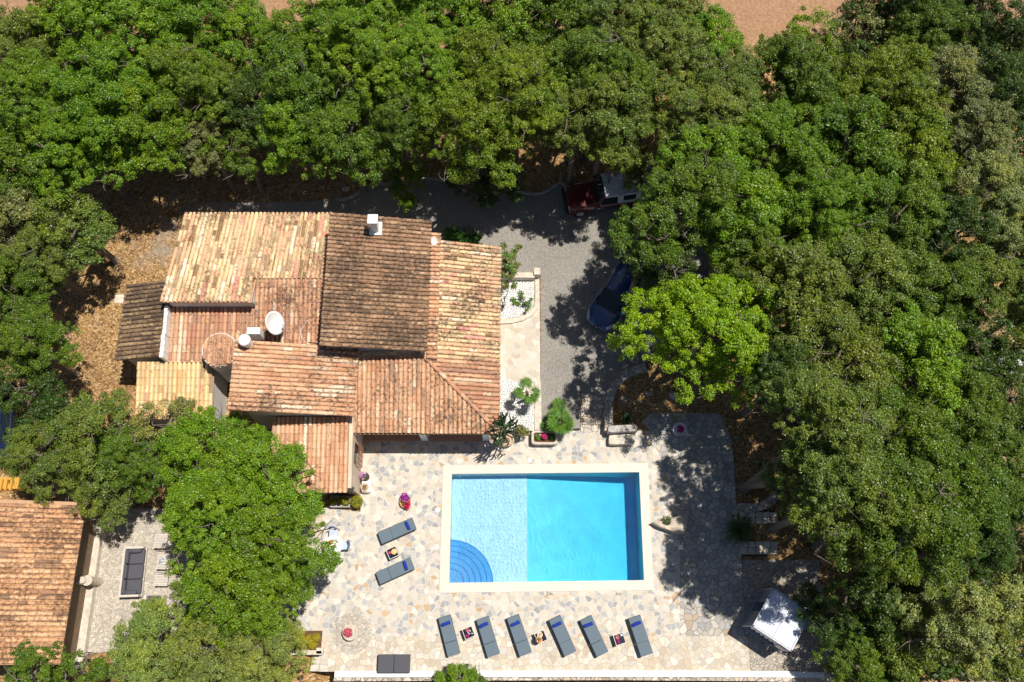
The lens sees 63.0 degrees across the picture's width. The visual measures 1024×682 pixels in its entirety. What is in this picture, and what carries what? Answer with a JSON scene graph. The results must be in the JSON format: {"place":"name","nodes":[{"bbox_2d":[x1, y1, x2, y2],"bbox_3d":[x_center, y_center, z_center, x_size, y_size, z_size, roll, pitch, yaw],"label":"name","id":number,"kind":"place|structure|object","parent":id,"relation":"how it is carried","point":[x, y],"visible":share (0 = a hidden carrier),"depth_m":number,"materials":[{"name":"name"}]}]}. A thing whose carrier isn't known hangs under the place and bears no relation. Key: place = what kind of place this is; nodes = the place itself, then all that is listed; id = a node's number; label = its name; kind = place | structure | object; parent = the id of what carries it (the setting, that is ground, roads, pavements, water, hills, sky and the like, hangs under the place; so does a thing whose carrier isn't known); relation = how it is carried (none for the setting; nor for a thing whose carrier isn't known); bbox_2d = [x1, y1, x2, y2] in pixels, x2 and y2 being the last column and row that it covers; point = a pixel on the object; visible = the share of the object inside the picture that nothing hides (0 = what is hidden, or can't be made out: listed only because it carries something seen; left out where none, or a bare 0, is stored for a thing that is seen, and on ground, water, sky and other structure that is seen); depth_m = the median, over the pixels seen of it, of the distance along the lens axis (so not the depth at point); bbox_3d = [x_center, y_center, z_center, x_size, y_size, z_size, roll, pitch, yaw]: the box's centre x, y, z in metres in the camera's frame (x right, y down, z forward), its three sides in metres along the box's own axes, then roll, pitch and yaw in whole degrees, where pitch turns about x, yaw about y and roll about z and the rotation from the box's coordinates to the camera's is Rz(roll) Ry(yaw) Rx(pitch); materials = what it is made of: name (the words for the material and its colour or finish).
{"place":"outdoors","nodes":[
{"label":"outdoors","id":0,"kind":"place"},
{"bbox_2d":[87,508,209,653],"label":"patio paving","id":1,"kind":"structure","parent":0,"point":[141,527],"depth_m":40.54,"materials":[{"name":"stone"}]},
{"bbox_2d":[102,169,723,429],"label":"driveway","id":2,"kind":"structure","parent":0,"point":[574,259],"depth_m":45.82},
{"bbox_2d":[407,85,532,206],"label":"oak tree","id":3,"kind":"object","parent":2,"relation":"on","point":[479,138],"visible":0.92,"depth_m":39.18,"materials":[{"name":"green plant"}]},
{"bbox_2d":[561,170,643,216],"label":"off roader","id":4,"kind":"object","parent":2,"relation":"on","point":[583,198],"visible":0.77,"depth_m":45.56,"materials":[{"name":"red paint"}]},
{"bbox_2d":[586,257,643,331],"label":"hatchback","id":5,"kind":"object","parent":2,"relation":"on","point":[604,313],"visible":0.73,"depth_m":43.60,"materials":[{"name":"blue paint"}]},
{"bbox_2d":[671,150,801,272],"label":"oak tree","id":6,"kind":"object","parent":2,"relation":"on","point":[760,188],"visible":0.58,"depth_m":37.47,"materials":[{"name":"green plant"}]},
{"bbox_2d":[278,431,679,635],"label":"terrace paving","id":7,"kind":"structure","parent":0,"point":[415,602],"depth_m":40.70,"materials":[{"name":"stone"}]},
{"bbox_2d":[439,463,653,592],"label":"swimming pool","id":8,"kind":"structure","parent":7,"relation":"in","point":[529,533],"depth_m":42.14,"materials":[{"name":"liquid"}]},
{"bbox_2d":[0,0,1023,681],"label":"ground","id":9,"kind":"structure","parent":0,"point":[96,318],"depth_m":44.72,"materials":[{"name":"brown soil"}]},
{"bbox_2d":[0,244,67,337],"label":"oak tree","id":10,"kind":"object","parent":9,"relation":"on","point":[8,301],"visible":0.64,"depth_m":39.50,"materials":[{"name":"green plant"}]},
{"bbox_2d":[0,354,70,438],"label":"oak tree","id":11,"kind":"object","parent":9,"relation":"on","point":[44,383],"visible":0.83,"depth_m":38.37,"materials":[{"name":"green plant"}]},
{"bbox_2d":[0,304,83,385],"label":"oak tree","id":12,"kind":"object","parent":9,"relation":"on","point":[23,348],"visible":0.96,"depth_m":38.62,"materials":[{"name":"green plant"}]},
{"bbox_2d":[0,216,87,298],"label":"oak tree","id":13,"kind":"object","parent":9,"relation":"on","point":[44,260],"visible":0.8,"depth_m":39.86,"materials":[{"name":"green plant"}]},
{"bbox_2d":[0,132,89,229],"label":"oak tree","id":14,"kind":"object","parent":9,"relation":"on","point":[15,161],"visible":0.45,"depth_m":40.06,"materials":[{"name":"green plant"}]},
{"bbox_2d":[0,46,90,177],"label":"oak tree","id":15,"kind":"object","parent":9,"relation":"on","point":[20,88],"visible":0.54,"depth_m":40.50,"materials":[{"name":"green plant"}]},
{"bbox_2d":[0,413,93,506],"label":"oak tree","id":16,"kind":"object","parent":9,"relation":"on","point":[33,471],"visible":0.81,"depth_m":37.75,"materials":[{"name":"green plant"}]},
{"bbox_2d":[0,500,104,668],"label":"outbuilding","id":17,"kind":"structure","parent":9,"relation":"on","point":[50,579],"depth_m":37.59,"materials":[{"name":"orange tile"}]},
{"bbox_2d":[0,3,104,112],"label":"oak tree","id":18,"kind":"object","parent":9,"relation":"on","point":[13,31],"visible":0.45,"depth_m":42.77,"materials":[{"name":"green plant"}]},
{"bbox_2d":[27,188,119,273],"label":"oak tree","id":19,"kind":"object","parent":9,"relation":"on","point":[93,225],"visible":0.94,"depth_m":40.82,"materials":[{"name":"green plant"}]},
{"bbox_2d":[23,90,139,216],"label":"oak tree","id":20,"kind":"object","parent":9,"relation":"on","point":[51,151],"visible":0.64,"depth_m":40.42,"materials":[{"name":"green plant"}]},
{"bbox_2d":[39,388,155,503],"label":"oak tree","id":21,"kind":"object","parent":9,"relation":"on","point":[74,414],"visible":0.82,"depth_m":37.83,"materials":[{"name":"green plant"}]},
{"bbox_2d":[34,27,191,180],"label":"oak tree","id":22,"kind":"object","parent":9,"relation":"on","point":[95,82],"visible":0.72,"depth_m":40.31,"materials":[{"name":"green plant"}]},
{"bbox_2d":[43,0,187,109],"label":"oak tree","id":23,"kind":"object","parent":9,"relation":"on","point":[108,14],"visible":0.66,"depth_m":41.54,"materials":[{"name":"green plant"}]},
{"bbox_2d":[92,423,182,502],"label":"oak tree","id":24,"kind":"object","parent":9,"relation":"on","point":[137,464],"visible":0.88,"depth_m":37.79,"materials":[{"name":"green plant"}]},
{"bbox_2d":[100,68,198,180],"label":"oak tree","id":25,"kind":"object","parent":9,"relation":"on","point":[162,131],"visible":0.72,"depth_m":41.03,"materials":[{"name":"green plant"}]},
{"bbox_2d":[106,595,194,681],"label":"oak tree","id":26,"kind":"object","parent":9,"relation":"on","point":[148,622],"visible":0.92,"depth_m":36.36,"materials":[{"name":"green plant"}]},
{"bbox_2d":[130,37,254,155],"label":"oak tree","id":27,"kind":"object","parent":9,"relation":"on","point":[157,58],"visible":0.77,"depth_m":41.18,"materials":[{"name":"green plant"}]},
{"bbox_2d":[121,0,266,89],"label":"oak tree","id":28,"kind":"object","parent":9,"relation":"on","point":[188,15],"visible":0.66,"depth_m":42.51,"materials":[{"name":"green plant"}]},
{"bbox_2d":[153,405,250,508],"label":"oak tree","id":29,"kind":"object","parent":9,"relation":"on","point":[197,425],"visible":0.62,"depth_m":37.73,"materials":[{"name":"green plant"}]},
{"bbox_2d":[161,582,257,681],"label":"oak tree","id":30,"kind":"object","parent":9,"relation":"on","point":[201,666],"visible":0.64,"depth_m":35.58,"materials":[{"name":"green plant"}]},
{"bbox_2d":[150,443,284,594],"bbox_3d":[-12.952,8.090,37.891,5.760,7.375,6.649,0,71,0],"label":"oak tree","id":31,"kind":"object","parent":9,"relation":"on","point":[216,512],"visible":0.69,"depth_m":35.53,"materials":[{"name":"green plant"}]},
{"bbox_2d":[169,526,294,647],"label":"oak tree","id":32,"kind":"object","parent":9,"relation":"on","point":[209,597],"visible":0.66,"depth_m":35.27,"materials":[{"name":"green plant"}]},
{"bbox_2d":[206,0,283,73],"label":"oak tree","id":33,"kind":"object","parent":9,"relation":"on","point":[239,51],"visible":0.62,"depth_m":43.27,"materials":[{"name":"green plant"}]},
{"bbox_2d":[203,63,291,154],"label":"oak tree","id":34,"kind":"object","parent":9,"relation":"on","point":[251,111],"visible":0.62,"depth_m":41.96,"materials":[{"name":"green plant"}]},
{"bbox_2d":[220,606,316,681],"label":"oak tree","id":35,"kind":"object","parent":9,"relation":"on","point":[278,648],"visible":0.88,"depth_m":35.81,"materials":[{"name":"green plant"}]},
{"bbox_2d":[214,423,325,534],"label":"oak tree","id":36,"kind":"object","parent":9,"relation":"on","point":[257,447],"visible":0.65,"depth_m":37.10,"materials":[{"name":"green plant"}]},
{"bbox_2d":[239,547,316,638],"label":"oak tree","id":37,"kind":"object","parent":9,"relation":"on","point":[272,625],"visible":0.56,"depth_m":35.74,"materials":[{"name":"green plant"}]},
{"bbox_2d":[222,488,342,597],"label":"oak tree","id":38,"kind":"object","parent":9,"relation":"on","point":[267,515],"visible":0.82,"depth_m":35.43,"materials":[{"name":"green plant"}]},
{"bbox_2d":[255,72,334,183],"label":"oak tree","id":39,"kind":"object","parent":9,"relation":"on","point":[291,140],"visible":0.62,"depth_m":41.07,"materials":[{"name":"green plant"}]},
{"bbox_2d":[255,32,349,155],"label":"oak tree","id":40,"kind":"object","parent":9,"relation":"on","point":[285,62],"visible":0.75,"depth_m":40.62,"materials":[{"name":"green plant"}]},
{"bbox_2d":[114,212,500,495],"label":"country house","id":41,"kind":"structure","parent":9,"relation":"on","point":[391,330],"depth_m":40.67,"materials":[{"name":"orange tile"}]},
{"bbox_2d":[292,84,389,193],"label":"oak tree","id":42,"kind":"object","parent":9,"relation":"on","point":[349,142],"visible":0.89,"depth_m":40.61,"materials":[{"name":"green plant"}]},
{"bbox_2d":[280,0,427,97],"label":"oak tree","id":43,"kind":"object","parent":9,"relation":"on","point":[326,9],"visible":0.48,"depth_m":41.81,"materials":[{"name":"green plant"}]},
{"bbox_2d":[310,7,424,128],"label":"oak tree","id":44,"kind":"object","parent":9,"relation":"on","point":[368,47],"visible":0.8,"depth_m":40.27,"materials":[{"name":"green plant"}]},
{"bbox_2d":[364,73,440,185],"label":"oak tree","id":45,"kind":"object","parent":9,"relation":"on","point":[400,138],"visible":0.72,"depth_m":40.45,"materials":[{"name":"green plant"}]},
{"bbox_2d":[368,15,474,149],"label":"oak tree","id":46,"kind":"object","parent":9,"relation":"on","point":[433,57],"visible":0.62,"depth_m":40.42,"materials":[{"name":"green plant"}]},
{"bbox_2d":[379,0,494,82],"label":"oak tree","id":47,"kind":"object","parent":9,"relation":"on","point":[434,8],"visible":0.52,"depth_m":42.42,"materials":[{"name":"green plant"}]},
{"bbox_2d":[437,0,549,54],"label":"oak tree","id":48,"kind":"object","parent":9,"relation":"on","point":[501,11],"visible":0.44,"depth_m":42.48,"materials":[{"name":"green plant"}]},
{"bbox_2d":[431,22,579,145],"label":"oak tree","id":49,"kind":"object","parent":9,"relation":"on","point":[471,63],"visible":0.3,"depth_m":40.18,"materials":[{"name":"green plant"}]},
{"bbox_2d":[468,51,568,184],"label":"oak tree","id":50,"kind":"object","parent":9,"relation":"on","point":[530,94],"visible":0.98,"depth_m":38.43,"materials":[{"name":"green plant"}]},
{"bbox_2d":[500,0,601,86],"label":"oak tree","id":51,"kind":"object","parent":9,"relation":"on","point":[560,16],"visible":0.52,"depth_m":42.71,"materials":[{"name":"green plant"}]},
{"bbox_2d":[534,84,616,185],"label":"oak tree","id":52,"kind":"object","parent":9,"relation":"on","point":[560,128],"visible":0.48,"depth_m":40.00,"materials":[{"name":"green plant"}]},
{"bbox_2d":[334,670,832,677],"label":"retaining wall","id":53,"kind":"structure","parent":9,"relation":"on","point":[645,673],"depth_m":38.97,"materials":[{"name":"white paint"}]},
{"bbox_2d":[541,24,664,160],"bbox_3d":[4.273,-12.516,43.336,6.419,9.746,6.147,0,71,0],"label":"oak tree","id":54,"kind":"object","parent":9,"relation":"on","point":[640,68],"visible":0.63,"depth_m":39.86,"materials":[{"name":"green plant"}]},
{"bbox_2d":[543,0,666,72],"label":"oak tree","id":55,"kind":"object","parent":9,"relation":"on","point":[597,9],"visible":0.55,"depth_m":41.67,"materials":[{"name":"green plant"}]},
{"bbox_2d":[562,62,654,180],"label":"oak tree","id":56,"kind":"object","parent":9,"relation":"on","point":[611,122],"visible":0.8,"depth_m":39.71,"materials":[{"name":"green plant"}]},
{"bbox_2d":[607,197,683,303],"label":"oak tree","id":57,"kind":"object","parent":9,"relation":"on","point":[641,247],"visible":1,"depth_m":37.00,"materials":[{"name":"green plant"}]},
{"bbox_2d":[613,2,717,133],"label":"oak tree","id":58,"kind":"object","parent":9,"relation":"on","point":[660,61],"visible":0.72,"depth_m":40.84,"materials":[{"name":"green plant"}]},
{"bbox_2d":[633,148,754,267],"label":"oak tree","id":59,"kind":"object","parent":9,"relation":"on","point":[689,172],"visible":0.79,"depth_m":37.09,"materials":[{"name":"green plant"}]},
{"bbox_2d":[606,256,789,409],"bbox_3d":[8.536,-0.079,39.234,8.445,9.435,7.125,0,71,0],"label":"oak tree","id":60,"kind":"object","parent":9,"relation":"on","point":[708,310],"visible":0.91,"depth_m":36.61,"materials":[{"name":"green plant"}]},
{"bbox_2d":[650,110,754,221],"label":"oak tree","id":61,"kind":"object","parent":9,"relation":"on","point":[693,143],"visible":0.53,"depth_m":38.57,"materials":[{"name":"green plant"}]},
{"bbox_2d":[655,81,754,196],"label":"oak tree","id":62,"kind":"object","parent":9,"relation":"on","point":[694,99],"visible":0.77,"depth_m":38.99,"materials":[{"name":"green plant"}]},
{"bbox_2d":[670,42,772,156],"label":"oak tree","id":63,"kind":"object","parent":9,"relation":"on","point":[725,68],"visible":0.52,"depth_m":40.11,"materials":[{"name":"green plant"}]},
{"bbox_2d":[708,218,799,306],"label":"oak tree","id":64,"kind":"object","parent":9,"relation":"on","point":[743,272],"visible":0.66,"depth_m":37.51,"materials":[{"name":"green plant"}]},
{"bbox_2d":[704,99,838,200],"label":"oak tree","id":65,"kind":"object","parent":9,"relation":"on","point":[775,118],"visible":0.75,"depth_m":38.80,"materials":[{"name":"green plant"}]},
{"bbox_2d":[737,331,834,420],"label":"oak tree","id":66,"kind":"object","parent":9,"relation":"on","point":[756,380],"visible":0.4,"depth_m":35.93,"materials":[{"name":"green plant"}]},
{"bbox_2d":[735,237,853,370],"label":"oak tree","id":67,"kind":"object","parent":9,"relation":"on","point":[808,299],"visible":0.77,"depth_m":36.17,"materials":[{"name":"green plant"}]},
{"bbox_2d":[742,28,851,159],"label":"oak tree","id":68,"kind":"object","parent":9,"relation":"on","point":[786,50],"visible":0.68,"depth_m":40.81,"materials":[{"name":"green plant"}]},
{"bbox_2d":[763,146,881,274],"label":"oak tree","id":69,"kind":"object","parent":9,"relation":"on","point":[829,192],"visible":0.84,"depth_m":37.81,"materials":[{"name":"green plant"}]},
{"bbox_2d":[758,365,896,489],"bbox_3d":[12.695,4.691,36.536,5.044,12.127,5.439,0,71,0],"label":"oak tree","id":70,"kind":"object","parent":9,"relation":"on","point":[826,392],"visible":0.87,"depth_m":32.55,"materials":[{"name":"green plant"}]},
{"bbox_2d":[790,569,883,649],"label":"oak tree","id":71,"kind":"object","parent":9,"relation":"on","point":[844,619],"visible":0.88,"depth_m":36.69,"materials":[{"name":"green plant"}]},
{"bbox_2d":[769,301,910,421],"bbox_3d":[14.200,1.759,38.701,5.229,9.750,5.743,-28,73,-9],"label":"oak tree","id":72,"kind":"object","parent":9,"relation":"on","point":[858,367],"visible":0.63,"depth_m":35.15,"materials":[{"name":"green plant"}]},
{"bbox_2d":[766,436,924,565],"bbox_3d":[12.977,7.151,35.428,5.281,12.620,5.180,0,71,0],"label":"oak tree","id":73,"kind":"object","parent":9,"relation":"on","point":[822,502],"visible":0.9,"depth_m":30.90,"materials":[{"name":"green plant"}]},
{"bbox_2d":[792,90,908,211],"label":"oak tree","id":74,"kind":"object","parent":9,"relation":"on","point":[843,146],"visible":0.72,"depth_m":38.97,"materials":[{"name":"green plant"}]},
{"bbox_2d":[811,618,903,681],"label":"oak tree","id":75,"kind":"object","parent":9,"relation":"on","point":[866,664],"visible":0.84,"depth_m":36.27,"materials":[{"name":"green plant"}]},
{"bbox_2d":[797,224,925,336],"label":"oak tree","id":76,"kind":"object","parent":9,"relation":"on","point":[881,254],"visible":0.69,"depth_m":36.79,"materials":[{"name":"green plant"}]},
{"bbox_2d":[815,36,953,164],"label":"oak tree","id":77,"kind":"object","parent":9,"relation":"on","point":[874,78],"visible":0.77,"depth_m":40.20,"materials":[{"name":"green plant"}]},
{"bbox_2d":[821,372,961,491],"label":"oak tree","id":78,"kind":"object","parent":9,"relation":"on","point":[932,423],"visible":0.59,"depth_m":33.37,"materials":[{"name":"green plant"}]},
{"bbox_2d":[810,448,979,597],"bbox_3d":[14.998,7.915,35.316,5.602,12.333,5.337,14,72,5],"label":"oak tree","id":79,"kind":"object","parent":9,"relation":"on","point":[944,523],"visible":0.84,"depth_m":30.66,"materials":[{"name":"green plant"}]},
{"bbox_2d":[769,18,1023,681],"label":"undergrowth","id":80,"kind":"object","parent":9,"relation":"on","point":[944,672],"visible":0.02,"depth_m":42.01,"materials":[{"name":"green plant"}]},
{"bbox_2d":[840,171,955,267],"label":"oak tree","id":81,"kind":"object","parent":9,"relation":"on","point":[887,223],"visible":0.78,"depth_m":38.40,"materials":[{"name":"green plant"}]},
{"bbox_2d":[853,106,962,209],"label":"oak tree","id":82,"kind":"object","parent":9,"relation":"on","point":[925,132],"visible":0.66,"depth_m":39.40,"materials":[{"name":"green plant"}]},
{"bbox_2d":[849,300,970,436],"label":"oak tree","id":83,"kind":"object","parent":9,"relation":"on","point":[941,365],"visible":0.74,"depth_m":34.95,"materials":[{"name":"green plant"}]},
{"bbox_2d":[864,583,965,681],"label":"oak tree","id":84,"kind":"object","parent":9,"relation":"on","point":[912,669],"visible":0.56,"depth_m":35.41,"materials":[{"name":"green plant"}]},
{"bbox_2d":[862,246,992,346],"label":"oak tree","id":85,"kind":"object","parent":9,"relation":"on","point":[929,301],"visible":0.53,"depth_m":36.95,"materials":[{"name":"green plant"}]},
{"bbox_2d":[867,0,989,100],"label":"oak tree","id":86,"kind":"object","parent":9,"relation":"on","point":[933,23],"visible":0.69,"depth_m":42.50,"materials":[{"name":"green plant"}]},
{"bbox_2d":[897,42,997,133],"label":"oak tree","id":87,"kind":"object","parent":9,"relation":"on","point":[976,83],"visible":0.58,"depth_m":41.38,"materials":[{"name":"green plant"}]},
{"bbox_2d":[886,426,1016,560],"bbox_3d":[17.893,7.023,37.022,5.622,10.635,5.760,0,71,0],"label":"oak tree","id":88,"kind":"object","parent":9,"relation":"on","point":[993,480],"visible":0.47,"depth_m":33.09,"materials":[{"name":"green plant"}]},
{"bbox_2d":[888,557,1023,679],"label":"oak tree","id":89,"kind":"object","parent":9,"relation":"on","point":[967,601],"visible":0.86,"depth_m":33.68,"materials":[{"name":"green plant"}]},
{"bbox_2d":[896,506,1022,591],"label":"oak tree","id":90,"kind":"object","parent":9,"relation":"on","point":[1003,552],"visible":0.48,"depth_m":33.83,"materials":[{"name":"green plant"}]},
{"bbox_2d":[909,192,1013,268],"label":"oak tree","id":91,"kind":"object","parent":9,"relation":"on","point":[960,219],"visible":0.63,"depth_m":38.45,"materials":[{"name":"green plant"}]},
{"bbox_2d":[919,351,1021,480],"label":"oak tree","id":92,"kind":"object","parent":9,"relation":"on","point":[976,386],"visible":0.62,"depth_m":34.99,"materials":[{"name":"green plant"}]},
{"bbox_2d":[924,302,1021,376],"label":"oak tree","id":93,"kind":"object","parent":9,"relation":"on","point":[1011,354],"visible":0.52,"depth_m":37.90,"materials":[{"name":"green plant"}]},
{"bbox_2d":[928,148,1023,246],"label":"oak tree","id":94,"kind":"object","parent":9,"relation":"on","point":[998,167],"visible":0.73,"depth_m":38.93,"materials":[{"name":"green plant"}]},
{"bbox_2d":[929,0,1023,95],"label":"oak tree","id":95,"kind":"object","parent":9,"relation":"on","point":[1008,25],"visible":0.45,"depth_m":42.92,"materials":[{"name":"green plant"}]},
{"bbox_2d":[935,238,1023,330],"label":"oak tree","id":96,"kind":"object","parent":9,"relation":"on","point":[1009,269],"visible":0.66,"depth_m":37.74,"materials":[{"name":"green plant"}]},
{"bbox_2d":[937,93,1022,182],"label":"oak tree","id":97,"kind":"object","parent":9,"relation":"on","point":[997,138],"visible":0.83,"depth_m":39.88,"materials":[{"name":"green plant"}]},
{"bbox_2d":[948,42,1023,159],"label":"oak tree","id":98,"kind":"object","parent":9,"relation":"on","point":[1007,80],"visible":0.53,"depth_m":41.23,"materials":[{"name":"green plant"}]},
{"bbox_2d":[500,279,539,406],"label":"walkway","id":99,"kind":"structure","parent":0,"point":[520,350],"depth_m":43.86,"materials":[{"name":"stone"}]},
{"bbox_2d":[319,636,750,671],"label":"terrace paving","id":100,"kind":"structure","parent":0,"point":[691,653],"depth_m":39.33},
{"bbox_2d":[642,413,744,635],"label":"terrace paving","id":101,"kind":"structure","parent":0,"point":[697,458],"depth_m":41.42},
{"bbox_2d":[741,560,822,671],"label":"pebble paving","id":102,"kind":"structure","parent":0,"point":[786,577],"depth_m":40.19,"materials":[{"name":"stone"}]},
{"bbox_2d":[741,587,807,651],"bbox_3d":[12.238,12.949,38.834,2.001,2.010,2.067,32,74,10],"label":"cabana","id":103,"kind":"object","parent":102,"relation":"on","point":[771,617],"visible":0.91,"depth_m":37.98,"materials":[{"name":"white fabric"}]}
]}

